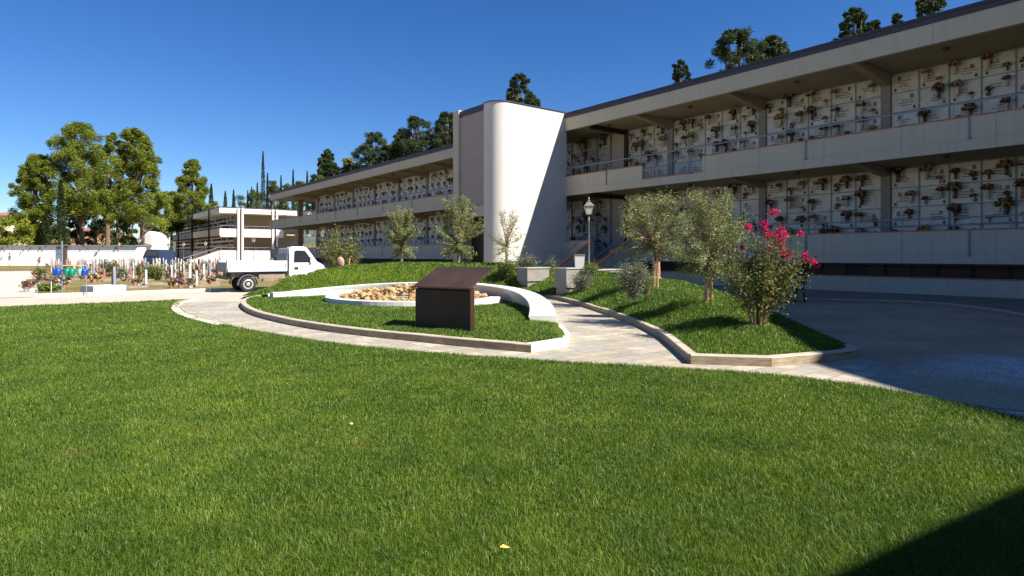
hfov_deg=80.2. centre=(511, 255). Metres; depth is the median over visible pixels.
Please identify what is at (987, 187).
flower bouquet
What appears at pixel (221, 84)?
sky
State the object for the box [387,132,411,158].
pine tree
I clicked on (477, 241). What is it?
door
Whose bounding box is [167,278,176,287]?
grave flowers
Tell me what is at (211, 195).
cypress tree
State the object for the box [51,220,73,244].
broadleaf tree
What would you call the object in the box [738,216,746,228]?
flower bouquet
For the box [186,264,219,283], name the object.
headstone
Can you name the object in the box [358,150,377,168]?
pine tree
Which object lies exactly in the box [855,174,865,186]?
flower bouquet
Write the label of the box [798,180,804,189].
flower bouquet
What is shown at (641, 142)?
flower bouquet
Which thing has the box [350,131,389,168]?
pine tree
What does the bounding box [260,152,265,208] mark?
cypress tree
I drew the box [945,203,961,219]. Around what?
flower bouquet
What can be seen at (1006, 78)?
flower bouquet
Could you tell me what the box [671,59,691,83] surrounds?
pine tree
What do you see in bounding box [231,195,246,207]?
broadleaf tree
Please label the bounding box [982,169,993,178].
flower bouquet
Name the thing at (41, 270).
grave shrub
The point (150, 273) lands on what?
grave shrub
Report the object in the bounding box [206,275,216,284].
grave flowers
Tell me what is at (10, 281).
side path
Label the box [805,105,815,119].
flower bouquet
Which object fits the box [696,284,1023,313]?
pavement
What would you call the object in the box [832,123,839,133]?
flower bouquet
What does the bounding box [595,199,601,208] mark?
flower bouquet
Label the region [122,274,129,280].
grave flowers
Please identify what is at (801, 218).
flower bouquet
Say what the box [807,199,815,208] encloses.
flower bouquet
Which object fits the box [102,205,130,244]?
broadleaf tree
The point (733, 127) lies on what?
flower bouquet
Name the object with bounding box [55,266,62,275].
watering can
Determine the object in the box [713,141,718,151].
flower bouquet
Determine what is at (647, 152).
flower bouquet
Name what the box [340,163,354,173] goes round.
pine tree
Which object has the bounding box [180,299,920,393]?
paved path
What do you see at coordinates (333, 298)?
stone pit
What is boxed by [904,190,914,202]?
flower bouquet
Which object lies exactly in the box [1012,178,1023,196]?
flower bouquet
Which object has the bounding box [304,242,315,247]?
hillside
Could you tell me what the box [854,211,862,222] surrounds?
flower bouquet
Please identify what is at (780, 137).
flower bouquet
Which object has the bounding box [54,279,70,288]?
grave flowers
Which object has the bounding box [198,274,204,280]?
grave flowers
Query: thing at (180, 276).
grave flowers
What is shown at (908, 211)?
flower bouquet
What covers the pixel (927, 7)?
pine tree
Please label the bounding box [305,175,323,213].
broadleaf tree
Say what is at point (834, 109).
flower bouquet
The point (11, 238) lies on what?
broadleaf tree
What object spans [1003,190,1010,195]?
flower bouquet
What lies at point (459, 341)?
kerb
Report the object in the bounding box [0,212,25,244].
house
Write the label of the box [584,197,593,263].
street lamp
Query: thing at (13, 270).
rough grass
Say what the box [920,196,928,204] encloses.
flower bouquet
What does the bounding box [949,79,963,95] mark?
flower bouquet
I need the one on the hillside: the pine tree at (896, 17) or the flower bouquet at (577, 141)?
the pine tree at (896, 17)
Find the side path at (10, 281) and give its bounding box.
[0,271,34,297]
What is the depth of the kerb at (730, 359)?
7.74 m
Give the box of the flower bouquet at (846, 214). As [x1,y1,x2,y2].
[840,210,851,220]
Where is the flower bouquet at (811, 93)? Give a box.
[805,90,816,103]
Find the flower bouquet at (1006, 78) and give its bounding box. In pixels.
[1001,74,1010,85]
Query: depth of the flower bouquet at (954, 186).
22.72 m
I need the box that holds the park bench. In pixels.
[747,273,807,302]
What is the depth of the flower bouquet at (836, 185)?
26.16 m
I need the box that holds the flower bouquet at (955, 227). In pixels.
[947,225,959,229]
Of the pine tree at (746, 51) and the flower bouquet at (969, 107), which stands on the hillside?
the pine tree at (746, 51)
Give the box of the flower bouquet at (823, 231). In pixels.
[818,227,827,232]
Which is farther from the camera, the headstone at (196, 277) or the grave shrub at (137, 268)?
the grave shrub at (137, 268)
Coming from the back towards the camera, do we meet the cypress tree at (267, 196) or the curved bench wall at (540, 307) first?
the cypress tree at (267, 196)
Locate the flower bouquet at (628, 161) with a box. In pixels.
[625,157,630,166]
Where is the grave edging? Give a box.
[80,284,125,293]
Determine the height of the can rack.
1.900 m
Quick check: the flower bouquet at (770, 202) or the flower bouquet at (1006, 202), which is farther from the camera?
the flower bouquet at (770, 202)
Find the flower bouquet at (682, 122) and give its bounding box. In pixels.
[678,119,685,130]
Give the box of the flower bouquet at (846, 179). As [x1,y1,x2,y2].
[839,175,850,187]
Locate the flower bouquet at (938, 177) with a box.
[935,175,942,182]
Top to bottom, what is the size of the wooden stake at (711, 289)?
1.062 m
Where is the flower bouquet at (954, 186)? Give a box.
[944,181,961,198]
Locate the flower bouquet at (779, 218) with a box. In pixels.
[774,215,783,227]
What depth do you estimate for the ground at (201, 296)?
19.90 m
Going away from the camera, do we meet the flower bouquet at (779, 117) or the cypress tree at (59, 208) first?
the flower bouquet at (779, 117)
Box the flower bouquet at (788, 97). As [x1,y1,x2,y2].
[782,93,793,106]
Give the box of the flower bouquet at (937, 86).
[931,82,944,97]
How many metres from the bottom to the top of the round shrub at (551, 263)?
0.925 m
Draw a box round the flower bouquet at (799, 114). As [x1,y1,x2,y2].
[794,111,803,123]
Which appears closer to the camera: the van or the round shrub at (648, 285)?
the round shrub at (648, 285)
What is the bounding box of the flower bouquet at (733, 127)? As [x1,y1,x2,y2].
[730,125,736,134]
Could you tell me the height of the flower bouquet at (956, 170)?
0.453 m
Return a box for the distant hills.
[127,230,315,250]
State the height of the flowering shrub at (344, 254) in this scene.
2.944 m
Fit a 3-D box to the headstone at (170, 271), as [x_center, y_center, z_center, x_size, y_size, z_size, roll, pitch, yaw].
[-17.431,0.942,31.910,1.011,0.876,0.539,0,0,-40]
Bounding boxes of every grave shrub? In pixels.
[30,265,48,274]
[35,282,63,291]
[103,259,119,272]
[116,266,129,278]
[134,263,144,274]
[142,263,156,278]
[151,264,164,279]
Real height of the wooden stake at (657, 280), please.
1.338 m
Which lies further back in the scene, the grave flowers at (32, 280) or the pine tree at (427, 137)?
the pine tree at (427, 137)
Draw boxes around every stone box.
[516,267,549,287]
[553,267,587,294]
[597,269,619,271]
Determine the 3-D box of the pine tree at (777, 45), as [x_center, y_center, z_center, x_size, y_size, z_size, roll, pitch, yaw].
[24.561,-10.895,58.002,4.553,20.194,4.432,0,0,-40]
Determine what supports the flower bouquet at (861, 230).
attached to the columbarium at (976, 254)
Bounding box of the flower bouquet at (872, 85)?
[868,82,875,92]
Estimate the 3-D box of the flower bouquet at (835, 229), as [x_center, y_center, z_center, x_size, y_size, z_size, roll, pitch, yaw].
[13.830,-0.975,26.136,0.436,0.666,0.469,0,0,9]
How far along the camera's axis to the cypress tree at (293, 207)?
139.88 m
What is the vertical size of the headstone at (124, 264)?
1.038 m
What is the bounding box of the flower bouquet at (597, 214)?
[594,212,600,221]
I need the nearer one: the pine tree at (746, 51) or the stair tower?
the stair tower
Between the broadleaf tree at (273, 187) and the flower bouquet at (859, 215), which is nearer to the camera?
the flower bouquet at (859, 215)
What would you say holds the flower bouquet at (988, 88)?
attached to the columbarium at (976, 254)
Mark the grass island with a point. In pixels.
(560, 333)
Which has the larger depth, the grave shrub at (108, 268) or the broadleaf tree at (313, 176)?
the broadleaf tree at (313, 176)
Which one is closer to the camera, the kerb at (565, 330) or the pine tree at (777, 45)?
the kerb at (565, 330)
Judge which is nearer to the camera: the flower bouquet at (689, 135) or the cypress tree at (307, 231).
the flower bouquet at (689, 135)
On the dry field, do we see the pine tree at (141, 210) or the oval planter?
the pine tree at (141, 210)
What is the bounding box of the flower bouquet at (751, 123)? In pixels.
[747,120,754,132]
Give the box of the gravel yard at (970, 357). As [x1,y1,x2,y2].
[767,302,1023,410]
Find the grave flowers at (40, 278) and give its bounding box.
[35,275,45,283]
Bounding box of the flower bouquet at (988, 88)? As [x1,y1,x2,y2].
[985,85,992,95]
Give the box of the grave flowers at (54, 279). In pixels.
[44,277,57,283]
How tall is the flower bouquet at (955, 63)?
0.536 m
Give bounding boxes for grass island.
[247,296,564,342]
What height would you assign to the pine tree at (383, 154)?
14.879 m
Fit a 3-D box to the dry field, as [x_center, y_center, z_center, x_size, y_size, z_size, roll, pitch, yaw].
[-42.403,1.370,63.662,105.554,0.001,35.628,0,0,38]
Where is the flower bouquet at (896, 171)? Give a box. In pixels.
[889,166,903,181]
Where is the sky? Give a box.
[0,0,981,238]
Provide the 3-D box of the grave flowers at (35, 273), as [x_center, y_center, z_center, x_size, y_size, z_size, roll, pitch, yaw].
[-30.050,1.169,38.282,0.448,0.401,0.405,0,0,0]
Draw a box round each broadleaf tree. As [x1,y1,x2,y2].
[0,215,37,244]
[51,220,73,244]
[63,216,93,244]
[85,215,105,244]
[90,223,120,244]
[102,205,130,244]
[119,210,139,244]
[138,210,160,231]
[153,214,173,249]
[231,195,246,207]
[241,189,259,207]
[252,192,263,207]
[261,180,278,208]
[265,186,289,206]
[277,183,291,209]
[294,180,305,209]
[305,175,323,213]
[310,174,317,236]
[341,157,353,170]
[390,145,399,158]
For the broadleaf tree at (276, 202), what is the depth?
184.04 m
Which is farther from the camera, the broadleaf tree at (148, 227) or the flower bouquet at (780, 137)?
the broadleaf tree at (148, 227)
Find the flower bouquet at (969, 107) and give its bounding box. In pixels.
[960,102,976,114]
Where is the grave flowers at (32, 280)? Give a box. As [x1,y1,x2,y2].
[26,278,38,286]
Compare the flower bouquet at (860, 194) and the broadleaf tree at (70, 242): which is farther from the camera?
the broadleaf tree at (70, 242)
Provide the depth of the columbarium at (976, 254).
24.12 m
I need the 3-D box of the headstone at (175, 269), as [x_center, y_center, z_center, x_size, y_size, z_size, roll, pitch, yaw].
[-16.619,0.894,30.982,1.166,0.971,0.622,0,0,-41]
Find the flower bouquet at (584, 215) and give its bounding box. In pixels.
[582,212,587,221]
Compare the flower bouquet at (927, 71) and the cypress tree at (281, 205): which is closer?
the flower bouquet at (927, 71)
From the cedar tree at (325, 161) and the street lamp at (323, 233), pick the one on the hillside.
the cedar tree at (325, 161)
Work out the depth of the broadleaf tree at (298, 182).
148.89 m
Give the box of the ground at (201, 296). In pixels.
[0,262,1023,418]
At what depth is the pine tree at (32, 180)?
96.56 m
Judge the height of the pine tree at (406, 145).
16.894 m
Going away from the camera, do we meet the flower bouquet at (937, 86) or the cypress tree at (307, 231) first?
the flower bouquet at (937, 86)
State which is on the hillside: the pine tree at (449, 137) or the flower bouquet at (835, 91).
the pine tree at (449, 137)
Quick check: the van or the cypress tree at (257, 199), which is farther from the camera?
the cypress tree at (257, 199)
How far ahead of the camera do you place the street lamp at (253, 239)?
83.97 m
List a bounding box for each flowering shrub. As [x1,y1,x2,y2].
[314,224,367,268]
[700,205,820,325]
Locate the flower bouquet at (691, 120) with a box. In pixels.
[687,118,694,128]
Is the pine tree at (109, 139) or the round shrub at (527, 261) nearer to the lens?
the round shrub at (527, 261)
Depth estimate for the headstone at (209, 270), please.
38.89 m
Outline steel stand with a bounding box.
[413,266,493,331]
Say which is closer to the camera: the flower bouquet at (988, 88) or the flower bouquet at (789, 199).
the flower bouquet at (988, 88)
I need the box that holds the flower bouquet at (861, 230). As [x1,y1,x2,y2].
[855,228,865,231]
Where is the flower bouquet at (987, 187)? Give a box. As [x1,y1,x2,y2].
[979,183,993,198]
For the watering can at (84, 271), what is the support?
hanging from the can rack
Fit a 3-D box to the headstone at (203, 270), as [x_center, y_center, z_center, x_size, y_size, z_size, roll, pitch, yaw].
[-16.511,0.917,33.754,1.307,0.926,0.697,0,0,-37]
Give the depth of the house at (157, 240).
113.84 m
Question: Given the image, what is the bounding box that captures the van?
[143,249,174,264]
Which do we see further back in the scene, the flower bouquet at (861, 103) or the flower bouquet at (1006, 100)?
the flower bouquet at (861, 103)
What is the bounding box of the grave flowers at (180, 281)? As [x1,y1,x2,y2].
[174,278,185,287]
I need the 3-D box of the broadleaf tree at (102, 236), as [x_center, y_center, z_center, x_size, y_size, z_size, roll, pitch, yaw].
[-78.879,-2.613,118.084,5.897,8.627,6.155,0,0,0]
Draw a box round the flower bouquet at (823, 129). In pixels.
[818,124,827,136]
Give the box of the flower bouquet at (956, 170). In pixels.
[950,167,959,178]
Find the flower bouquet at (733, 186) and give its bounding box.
[727,184,736,194]
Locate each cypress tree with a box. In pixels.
[38,211,52,244]
[52,179,69,244]
[208,184,213,203]
[223,191,227,206]
[232,189,235,206]
[255,182,258,207]
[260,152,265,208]
[265,173,269,208]
[279,175,282,208]
[291,170,295,209]
[305,171,308,237]
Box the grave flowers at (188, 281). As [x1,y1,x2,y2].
[185,278,195,287]
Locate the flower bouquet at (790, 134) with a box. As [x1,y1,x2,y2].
[785,129,794,141]
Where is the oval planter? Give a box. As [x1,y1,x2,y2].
[336,257,343,266]
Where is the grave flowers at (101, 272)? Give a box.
[97,270,105,277]
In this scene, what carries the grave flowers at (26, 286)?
on the side path at (10, 281)
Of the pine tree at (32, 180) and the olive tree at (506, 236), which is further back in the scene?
the pine tree at (32, 180)
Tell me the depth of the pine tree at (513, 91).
69.31 m
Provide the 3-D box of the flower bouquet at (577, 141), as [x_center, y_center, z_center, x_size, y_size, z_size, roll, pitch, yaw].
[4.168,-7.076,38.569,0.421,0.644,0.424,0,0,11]
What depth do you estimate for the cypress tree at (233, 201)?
164.85 m
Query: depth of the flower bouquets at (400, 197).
61.20 m
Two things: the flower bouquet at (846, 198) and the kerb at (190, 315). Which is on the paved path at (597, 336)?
the kerb at (190, 315)
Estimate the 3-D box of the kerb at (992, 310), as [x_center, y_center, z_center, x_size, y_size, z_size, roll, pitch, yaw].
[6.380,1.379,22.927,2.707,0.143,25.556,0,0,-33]
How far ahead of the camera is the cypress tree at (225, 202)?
164.83 m
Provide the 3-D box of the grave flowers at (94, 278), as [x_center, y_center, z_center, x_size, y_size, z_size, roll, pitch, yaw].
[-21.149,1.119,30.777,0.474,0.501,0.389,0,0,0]
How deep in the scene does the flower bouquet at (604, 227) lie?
36.80 m
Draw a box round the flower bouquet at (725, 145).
[720,139,727,151]
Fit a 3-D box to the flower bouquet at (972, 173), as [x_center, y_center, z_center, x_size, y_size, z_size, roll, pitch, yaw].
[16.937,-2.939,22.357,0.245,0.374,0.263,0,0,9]
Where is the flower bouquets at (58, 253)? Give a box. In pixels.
[1,247,116,262]
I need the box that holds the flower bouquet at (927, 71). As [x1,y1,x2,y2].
[921,67,930,79]
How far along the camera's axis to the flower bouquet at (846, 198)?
25.79 m
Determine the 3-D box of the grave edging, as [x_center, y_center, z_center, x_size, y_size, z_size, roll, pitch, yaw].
[-15.057,1.249,22.408,0.950,0.302,1.100,0,0,31]
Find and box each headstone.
[93,262,116,279]
[103,269,124,281]
[111,267,147,287]
[123,261,142,277]
[128,267,153,280]
[140,266,164,283]
[142,270,167,284]
[169,265,185,280]
[174,263,199,281]
[182,264,194,277]
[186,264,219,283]
[193,270,220,286]
[202,264,228,280]
[207,263,215,276]
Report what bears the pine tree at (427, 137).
on the hillside
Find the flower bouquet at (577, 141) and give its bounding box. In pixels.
[575,139,580,148]
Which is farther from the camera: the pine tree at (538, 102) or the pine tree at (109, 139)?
the pine tree at (109, 139)
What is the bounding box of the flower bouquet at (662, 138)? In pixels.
[659,135,664,146]
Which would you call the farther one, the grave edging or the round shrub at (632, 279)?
the grave edging
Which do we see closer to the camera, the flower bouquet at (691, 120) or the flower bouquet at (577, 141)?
the flower bouquet at (691, 120)
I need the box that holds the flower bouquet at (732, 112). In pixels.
[728,109,735,119]
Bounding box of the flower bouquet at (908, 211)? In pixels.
[903,208,912,218]
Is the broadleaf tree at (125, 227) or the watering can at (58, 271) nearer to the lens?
the watering can at (58, 271)
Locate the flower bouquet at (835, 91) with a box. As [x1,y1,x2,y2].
[830,88,838,98]
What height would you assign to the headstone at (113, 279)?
0.920 m
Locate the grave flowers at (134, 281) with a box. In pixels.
[131,277,138,284]
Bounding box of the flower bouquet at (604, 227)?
[601,225,606,233]
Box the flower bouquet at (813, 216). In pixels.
[809,214,816,222]
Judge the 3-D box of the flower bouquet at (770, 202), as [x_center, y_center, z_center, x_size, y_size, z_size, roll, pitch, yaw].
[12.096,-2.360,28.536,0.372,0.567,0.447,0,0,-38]
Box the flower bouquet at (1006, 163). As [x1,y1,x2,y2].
[995,159,1013,174]
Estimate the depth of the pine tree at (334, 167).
101.53 m
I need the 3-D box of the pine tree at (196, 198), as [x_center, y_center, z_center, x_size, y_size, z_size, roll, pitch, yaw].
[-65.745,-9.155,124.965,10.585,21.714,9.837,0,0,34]
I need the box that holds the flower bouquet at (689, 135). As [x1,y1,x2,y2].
[686,132,692,142]
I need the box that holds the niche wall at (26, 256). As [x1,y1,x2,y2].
[0,244,147,265]
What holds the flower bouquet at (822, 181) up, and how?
attached to the columbarium at (976, 254)
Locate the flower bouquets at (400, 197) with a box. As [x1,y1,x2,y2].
[318,172,446,245]
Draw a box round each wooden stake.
[656,238,658,286]
[710,260,712,301]
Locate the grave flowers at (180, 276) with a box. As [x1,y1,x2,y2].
[176,273,183,278]
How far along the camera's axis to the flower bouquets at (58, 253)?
83.14 m
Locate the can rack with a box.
[51,241,86,295]
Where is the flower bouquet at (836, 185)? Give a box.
[833,183,839,191]
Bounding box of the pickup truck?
[217,246,324,291]
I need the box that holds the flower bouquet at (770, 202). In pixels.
[764,199,773,210]
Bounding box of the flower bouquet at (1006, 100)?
[999,97,1010,109]
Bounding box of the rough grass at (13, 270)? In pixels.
[0,269,33,270]
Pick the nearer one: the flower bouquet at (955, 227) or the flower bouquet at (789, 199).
the flower bouquet at (955, 227)
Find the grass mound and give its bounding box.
[243,264,851,354]
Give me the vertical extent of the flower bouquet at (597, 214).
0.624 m
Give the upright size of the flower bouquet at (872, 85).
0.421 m
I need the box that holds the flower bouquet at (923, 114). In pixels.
[916,108,929,121]
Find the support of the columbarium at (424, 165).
on the ground at (201, 296)
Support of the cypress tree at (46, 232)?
on the far ground
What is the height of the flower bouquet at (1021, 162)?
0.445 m
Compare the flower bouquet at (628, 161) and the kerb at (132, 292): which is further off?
the flower bouquet at (628, 161)
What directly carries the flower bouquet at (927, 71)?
attached to the columbarium at (976, 254)
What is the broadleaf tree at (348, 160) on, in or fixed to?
on the hillside
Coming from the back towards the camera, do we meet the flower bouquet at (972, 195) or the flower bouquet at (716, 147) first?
the flower bouquet at (716, 147)
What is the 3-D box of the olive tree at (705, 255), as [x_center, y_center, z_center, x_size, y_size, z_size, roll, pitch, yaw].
[3.790,-0.170,11.703,2.031,2.405,1.948,0,0,0]
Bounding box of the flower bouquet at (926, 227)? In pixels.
[916,224,930,229]
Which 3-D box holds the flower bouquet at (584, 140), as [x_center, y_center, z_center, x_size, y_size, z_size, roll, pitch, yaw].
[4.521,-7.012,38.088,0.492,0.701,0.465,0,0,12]
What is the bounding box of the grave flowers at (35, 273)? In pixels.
[31,271,39,276]
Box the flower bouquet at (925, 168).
[919,164,931,178]
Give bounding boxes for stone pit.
[325,292,501,306]
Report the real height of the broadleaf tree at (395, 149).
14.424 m
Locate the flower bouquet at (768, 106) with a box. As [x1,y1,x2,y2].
[765,103,771,112]
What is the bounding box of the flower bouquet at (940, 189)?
[935,186,943,197]
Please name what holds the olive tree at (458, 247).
on the grass mound
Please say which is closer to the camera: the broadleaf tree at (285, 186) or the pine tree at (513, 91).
the pine tree at (513, 91)
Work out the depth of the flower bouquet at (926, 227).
23.39 m
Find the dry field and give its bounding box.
[0,266,279,293]
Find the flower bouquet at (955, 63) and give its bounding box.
[948,59,959,73]
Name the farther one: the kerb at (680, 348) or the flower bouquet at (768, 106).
the flower bouquet at (768, 106)
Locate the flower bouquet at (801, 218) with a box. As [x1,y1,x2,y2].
[795,215,804,226]
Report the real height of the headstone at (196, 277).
0.720 m
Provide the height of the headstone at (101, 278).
1.003 m
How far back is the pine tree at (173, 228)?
131.49 m
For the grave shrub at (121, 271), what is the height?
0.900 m
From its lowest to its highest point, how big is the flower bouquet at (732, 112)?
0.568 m
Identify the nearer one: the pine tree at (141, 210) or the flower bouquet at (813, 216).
the flower bouquet at (813, 216)
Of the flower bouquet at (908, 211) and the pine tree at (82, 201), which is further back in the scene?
the pine tree at (82, 201)
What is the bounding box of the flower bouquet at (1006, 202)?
[992,196,1015,214]
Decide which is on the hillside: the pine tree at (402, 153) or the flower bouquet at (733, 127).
the pine tree at (402, 153)
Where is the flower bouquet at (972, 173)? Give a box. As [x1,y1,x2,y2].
[968,171,976,180]
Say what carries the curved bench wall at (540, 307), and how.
on the grass island
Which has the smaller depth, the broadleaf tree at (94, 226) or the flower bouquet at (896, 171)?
the flower bouquet at (896, 171)
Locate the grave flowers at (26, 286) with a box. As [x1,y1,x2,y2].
[18,281,34,290]
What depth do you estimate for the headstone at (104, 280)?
31.89 m
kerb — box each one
[35,287,267,296]
[171,299,221,324]
[241,295,530,352]
[525,338,567,352]
[543,295,695,363]
[558,324,568,341]
[690,353,770,366]
[739,296,1023,317]
[769,344,857,366]
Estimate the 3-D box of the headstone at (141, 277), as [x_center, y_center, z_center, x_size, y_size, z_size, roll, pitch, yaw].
[-17.440,0.948,29.388,1.037,0.864,0.553,0,0,-41]
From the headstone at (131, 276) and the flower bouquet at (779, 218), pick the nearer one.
the flower bouquet at (779, 218)
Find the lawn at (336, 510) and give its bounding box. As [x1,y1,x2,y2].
[0,302,1023,575]
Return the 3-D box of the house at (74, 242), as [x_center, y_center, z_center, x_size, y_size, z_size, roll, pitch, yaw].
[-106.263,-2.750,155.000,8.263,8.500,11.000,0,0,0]
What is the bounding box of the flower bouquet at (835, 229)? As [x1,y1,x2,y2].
[828,225,838,232]
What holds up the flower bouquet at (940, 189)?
attached to the columbarium at (976, 254)
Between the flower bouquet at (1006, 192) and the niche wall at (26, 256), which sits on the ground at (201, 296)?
the niche wall at (26, 256)
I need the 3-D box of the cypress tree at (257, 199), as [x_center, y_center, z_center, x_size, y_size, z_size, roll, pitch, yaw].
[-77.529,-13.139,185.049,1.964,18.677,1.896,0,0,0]
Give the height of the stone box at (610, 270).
0.670 m
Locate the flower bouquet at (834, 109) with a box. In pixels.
[829,106,838,117]
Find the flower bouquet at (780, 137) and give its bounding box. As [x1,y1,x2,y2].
[776,134,782,142]
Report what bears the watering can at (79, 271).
hanging from the can rack
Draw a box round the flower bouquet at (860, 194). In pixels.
[853,189,866,204]
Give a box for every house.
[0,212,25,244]
[70,228,124,244]
[138,230,169,249]
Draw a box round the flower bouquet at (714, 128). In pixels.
[710,125,719,138]
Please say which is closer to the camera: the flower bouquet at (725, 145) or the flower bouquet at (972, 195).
the flower bouquet at (972, 195)
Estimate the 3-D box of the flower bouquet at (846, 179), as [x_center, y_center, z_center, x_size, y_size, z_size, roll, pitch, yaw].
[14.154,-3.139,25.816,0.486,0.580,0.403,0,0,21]
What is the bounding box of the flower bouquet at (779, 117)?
[774,112,783,126]
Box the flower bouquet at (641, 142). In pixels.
[637,140,643,150]
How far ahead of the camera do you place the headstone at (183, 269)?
36.30 m
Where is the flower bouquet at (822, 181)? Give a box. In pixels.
[816,178,826,190]
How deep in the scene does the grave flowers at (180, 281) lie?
25.45 m
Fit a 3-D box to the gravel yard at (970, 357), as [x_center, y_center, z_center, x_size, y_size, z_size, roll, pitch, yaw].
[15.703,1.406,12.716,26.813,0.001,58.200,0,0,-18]
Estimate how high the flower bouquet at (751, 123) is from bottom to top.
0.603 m
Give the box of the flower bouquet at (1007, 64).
[1002,61,1010,70]
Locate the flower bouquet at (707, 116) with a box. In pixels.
[704,114,710,124]
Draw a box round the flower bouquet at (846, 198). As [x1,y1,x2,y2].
[841,195,850,206]
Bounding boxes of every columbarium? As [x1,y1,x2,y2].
[170,206,313,262]
[270,144,452,267]
[553,0,1023,298]
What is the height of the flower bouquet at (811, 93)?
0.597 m
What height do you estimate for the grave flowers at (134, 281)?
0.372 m
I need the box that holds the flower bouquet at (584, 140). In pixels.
[581,138,587,148]
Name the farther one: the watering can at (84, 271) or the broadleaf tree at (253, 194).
the broadleaf tree at (253, 194)
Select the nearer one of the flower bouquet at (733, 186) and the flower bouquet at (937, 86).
the flower bouquet at (937, 86)
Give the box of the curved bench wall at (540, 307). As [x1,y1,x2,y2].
[267,282,555,321]
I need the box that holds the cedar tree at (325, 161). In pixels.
[309,148,339,181]
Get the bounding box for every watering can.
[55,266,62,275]
[64,266,68,275]
[69,266,76,275]
[77,266,81,275]
[81,266,89,275]
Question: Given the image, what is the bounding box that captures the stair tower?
[453,100,566,266]
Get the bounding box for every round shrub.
[495,257,522,278]
[513,249,539,266]
[543,253,560,266]
[568,268,596,293]
[583,259,601,279]
[611,255,652,304]
[638,268,661,299]
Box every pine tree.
[6,153,57,244]
[42,120,115,244]
[93,131,129,244]
[104,127,176,244]
[158,191,185,249]
[166,158,219,250]
[325,164,340,177]
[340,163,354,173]
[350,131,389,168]
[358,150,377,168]
[376,145,392,163]
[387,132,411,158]
[394,115,433,156]
[396,133,416,158]
[413,130,434,153]
[429,111,452,147]
[441,124,452,144]
[506,72,537,105]
[534,95,540,106]
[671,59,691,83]
[703,26,768,70]
[756,33,790,58]
[833,6,874,40]
[864,19,880,29]
[891,12,903,24]
[914,0,946,17]
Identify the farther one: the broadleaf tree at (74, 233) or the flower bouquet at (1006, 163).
the broadleaf tree at (74, 233)
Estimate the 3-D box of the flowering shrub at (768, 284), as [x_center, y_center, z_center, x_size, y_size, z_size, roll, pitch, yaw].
[4.008,0.210,9.700,1.633,2.010,1.330,0,0,-21]
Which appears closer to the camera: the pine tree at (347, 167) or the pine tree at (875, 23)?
the pine tree at (875, 23)
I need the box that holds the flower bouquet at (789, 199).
[784,196,792,208]
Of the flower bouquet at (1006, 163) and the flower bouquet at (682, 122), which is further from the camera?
the flower bouquet at (682, 122)
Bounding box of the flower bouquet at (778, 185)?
[775,183,780,191]
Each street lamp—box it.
[251,237,255,260]
[321,230,325,264]
[421,226,426,243]
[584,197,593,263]
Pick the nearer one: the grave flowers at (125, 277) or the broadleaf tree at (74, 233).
the grave flowers at (125, 277)
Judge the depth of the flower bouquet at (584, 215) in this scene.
38.10 m
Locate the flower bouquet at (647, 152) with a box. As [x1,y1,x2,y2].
[643,150,650,162]
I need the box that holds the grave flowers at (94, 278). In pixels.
[89,273,99,281]
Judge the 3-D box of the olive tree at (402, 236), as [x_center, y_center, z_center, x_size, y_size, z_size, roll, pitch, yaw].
[-4.465,-0.816,24.564,1.658,2.578,1.735,0,0,0]
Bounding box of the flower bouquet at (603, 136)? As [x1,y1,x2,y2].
[600,134,606,145]
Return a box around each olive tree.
[383,205,422,261]
[433,194,484,261]
[488,209,525,264]
[610,186,692,286]
[651,186,754,301]
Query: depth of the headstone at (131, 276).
32.59 m
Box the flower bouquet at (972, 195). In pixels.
[969,193,976,201]
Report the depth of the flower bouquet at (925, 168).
23.45 m
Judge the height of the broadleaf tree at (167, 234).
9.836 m
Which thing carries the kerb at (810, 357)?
on the paved path at (597, 336)
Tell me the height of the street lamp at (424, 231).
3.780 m
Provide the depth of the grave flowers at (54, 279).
27.02 m
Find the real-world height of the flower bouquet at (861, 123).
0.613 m
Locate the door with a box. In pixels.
[472,218,483,262]
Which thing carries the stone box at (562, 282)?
on the grass mound
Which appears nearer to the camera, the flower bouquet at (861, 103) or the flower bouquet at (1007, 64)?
the flower bouquet at (1007, 64)
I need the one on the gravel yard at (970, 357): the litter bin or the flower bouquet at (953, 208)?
the litter bin
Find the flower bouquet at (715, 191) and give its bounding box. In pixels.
[713,189,719,198]
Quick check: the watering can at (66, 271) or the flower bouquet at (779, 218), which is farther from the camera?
the flower bouquet at (779, 218)
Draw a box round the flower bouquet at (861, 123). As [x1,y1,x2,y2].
[855,115,865,130]
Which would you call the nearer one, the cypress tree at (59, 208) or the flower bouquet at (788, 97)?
the flower bouquet at (788, 97)
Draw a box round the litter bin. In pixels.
[573,254,584,266]
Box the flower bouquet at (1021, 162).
[1016,160,1023,172]
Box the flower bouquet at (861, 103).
[855,100,867,113]
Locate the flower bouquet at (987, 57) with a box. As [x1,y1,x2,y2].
[981,53,993,67]

